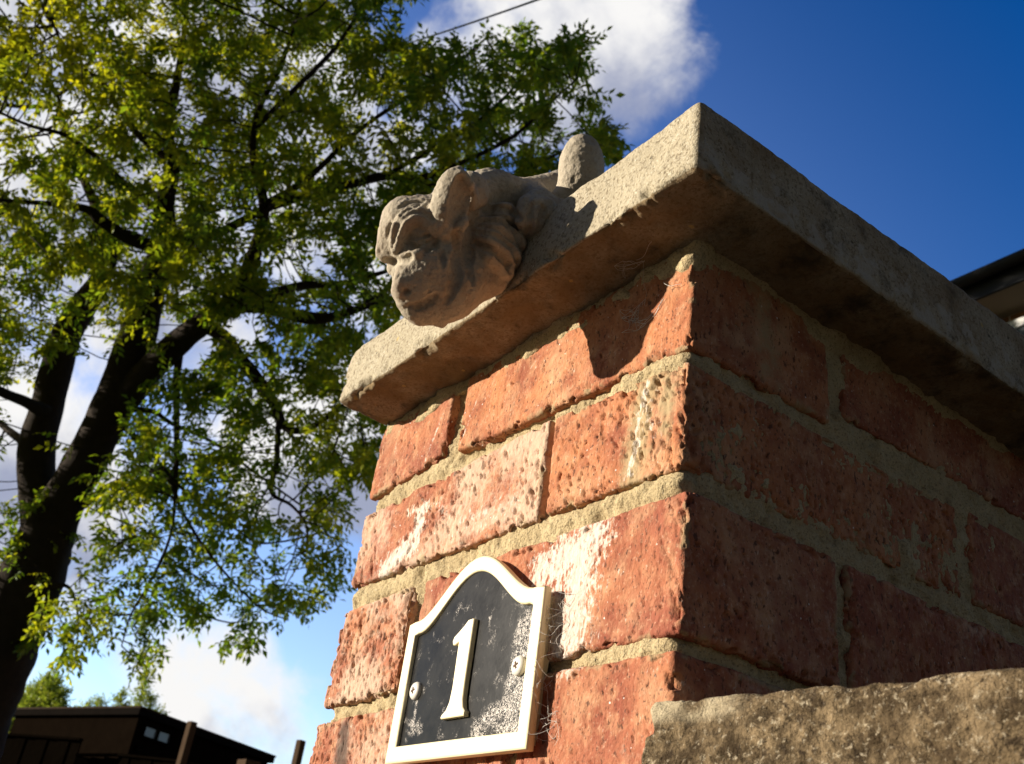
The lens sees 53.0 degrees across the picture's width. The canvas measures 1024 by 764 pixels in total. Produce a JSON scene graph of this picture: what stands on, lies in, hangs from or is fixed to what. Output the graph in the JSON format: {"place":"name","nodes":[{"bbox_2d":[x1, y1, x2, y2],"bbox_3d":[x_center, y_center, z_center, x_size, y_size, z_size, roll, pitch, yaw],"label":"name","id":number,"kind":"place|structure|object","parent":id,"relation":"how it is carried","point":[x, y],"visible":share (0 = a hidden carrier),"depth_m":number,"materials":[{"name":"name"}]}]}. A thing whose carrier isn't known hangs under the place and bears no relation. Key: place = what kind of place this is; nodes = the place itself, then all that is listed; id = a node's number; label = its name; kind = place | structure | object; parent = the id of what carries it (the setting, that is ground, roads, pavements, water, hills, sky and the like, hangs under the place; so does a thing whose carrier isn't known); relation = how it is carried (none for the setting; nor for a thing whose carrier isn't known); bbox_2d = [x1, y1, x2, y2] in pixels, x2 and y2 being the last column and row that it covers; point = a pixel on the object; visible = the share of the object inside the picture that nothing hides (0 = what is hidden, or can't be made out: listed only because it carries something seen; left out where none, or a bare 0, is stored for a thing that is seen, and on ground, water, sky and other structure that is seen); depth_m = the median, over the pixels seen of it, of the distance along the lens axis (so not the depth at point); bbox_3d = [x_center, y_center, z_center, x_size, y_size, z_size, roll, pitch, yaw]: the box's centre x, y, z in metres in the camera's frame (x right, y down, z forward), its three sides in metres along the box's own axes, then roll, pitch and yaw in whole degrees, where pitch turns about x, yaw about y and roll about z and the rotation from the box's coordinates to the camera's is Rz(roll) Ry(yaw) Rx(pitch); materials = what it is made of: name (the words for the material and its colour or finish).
{"place":"outdoors","nodes":[
{"label":"outdoors","id":0,"kind":"place"},
{"bbox_2d":[305,0,538,70],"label":"overhead cable","id":1,"kind":"object","parent":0,"point":[512,8],"visible":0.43,"depth_m":7.80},
{"bbox_2d":[0,0,1023,763],"label":"sky","id":2,"kind":"structure","parent":0,"point":[908,114],"materials":[{"name":"blue"}]},
{"bbox_2d":[950,248,1023,334],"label":"house","id":3,"kind":"structure","parent":0,"point":[996,287],"depth_m":7.85,"materials":[{"name":"brick"}]},
{"bbox_2d":[1008,316,1023,334],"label":"window","id":4,"kind":"structure","parent":3,"relation":"in","point":[1018,324],"depth_m":7.88,"materials":[{"name":"white glass"}]},
{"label":"pavement","id":5,"kind":"structure","parent":0,"visible":0},
{"bbox_2d":[309,102,1023,763],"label":"brick pillar","id":6,"kind":"structure","parent":5,"relation":"on","point":[775,444],"depth_m":0.56,"materials":[{"name":"brick"}]},
{"bbox_2d":[385,556,552,763],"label":"house number plaque","id":7,"kind":"object","parent":6,"relation":"attached to","point":[468,678],"visible":1,"depth_m":0.54,"materials":[{"name":"black paint"}]},
{"bbox_2d":[375,133,604,327],"bbox_3d":[-0.005,-0.098,0.622,0.144,0.166,0.078,20,-31,-20],"label":"gargoyle statue","id":8,"kind":"object","parent":6,"relation":"on","point":[451,247],"visible":0.91,"depth_m":0.59,"materials":[{"name":"stone"}]},
{"bbox_2d":[527,591,573,745],"bbox_3d":[0.019,0.137,0.495,0.018,0.075,0.010,-4,-32,22],"label":"cobweb","id":9,"kind":"object","parent":6,"relation":"attached to","point":[555,721],"visible":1,"depth_m":0.49,"materials":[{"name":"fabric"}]},
{"bbox_2d":[614,245,677,332],"bbox_3d":[0.070,-0.050,0.552,0.022,0.039,0.049,26,-33,-28],"label":"cobweb","id":10,"kind":"object","parent":6,"relation":"attached to","point":[634,318],"visible":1,"depth_m":0.56,"materials":[{"name":"fabric"}]},
{"label":"ground","id":11,"kind":"structure","parent":0,"visible":0},
{"bbox_2d":[8,665,75,732],"bbox_3d":[-11.763,9.589,24.153,4.018,6.037,3.500,26,-33,-28],"label":"tree","id":12,"kind":"object","parent":11,"relation":"on","point":[48,691],"visible":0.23,"depth_m":24.97,"materials":[{"name":"green plant"}]},
{"bbox_2d":[71,694,100,706],"bbox_3d":[-11.510,10.681,25.721,1.782,5.735,1.439,26,-33,-28],"label":"tree","id":13,"kind":"object","parent":11,"relation":"on","point":[87,703],"visible":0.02,"depth_m":27.00,"materials":[{"name":"green plant"}]},
{"bbox_2d":[91,667,169,714],"bbox_3d":[-10.193,10.393,25.822,2.919,6.676,1.268,17,-30,-15],"label":"tree","id":14,"kind":"object","parent":11,"relation":"on","point":[147,696],"visible":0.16,"depth_m":27.02,"materials":[{"name":"green plant"}]},
{"bbox_2d":[10,706,275,763],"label":"outbuilding","id":15,"kind":"structure","parent":11,"relation":"on","point":[139,730],"depth_m":18.64,"materials":[{"name":"wood"}]},
{"bbox_2d":[134,745,154,756],"bbox_3d":[-6.427,6.460,17.941,0.049,0.108,0.458,-5,-32,24],"label":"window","id":16,"kind":"structure","parent":15,"relation":"in","point":[138,749],"depth_m":17.91,"materials":[{"name":"black glass"}]},
{"bbox_2d":[140,722,174,746],"bbox_3d":[-6.308,6.282,18.251,0.049,0.261,0.789,-5,-32,24],"label":"window","id":17,"kind":"structure","parent":15,"relation":"in","point":[149,732],"depth_m":18.23,"materials":[{"name":"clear glass"}]},
{"bbox_2d":[0,721,305,763],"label":"fence","id":18,"kind":"object","parent":11,"relation":"on","point":[29,749],"visible":0.98,"depth_m":9.86,"materials":[{"name":"brown wood"}]},
{"bbox_2d":[0,0,636,758],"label":"tree","id":19,"kind":"object","parent":11,"relation":"on","point":[52,504],"visible":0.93,"depth_m":7.10,"materials":[{"name":"green plant"}]},
{"bbox_2d":[641,668,1023,763],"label":"wall","id":20,"kind":"structure","parent":11,"relation":"on","point":[971,717],"depth_m":0.34,"materials":[{"name":"stone"}]}
]}

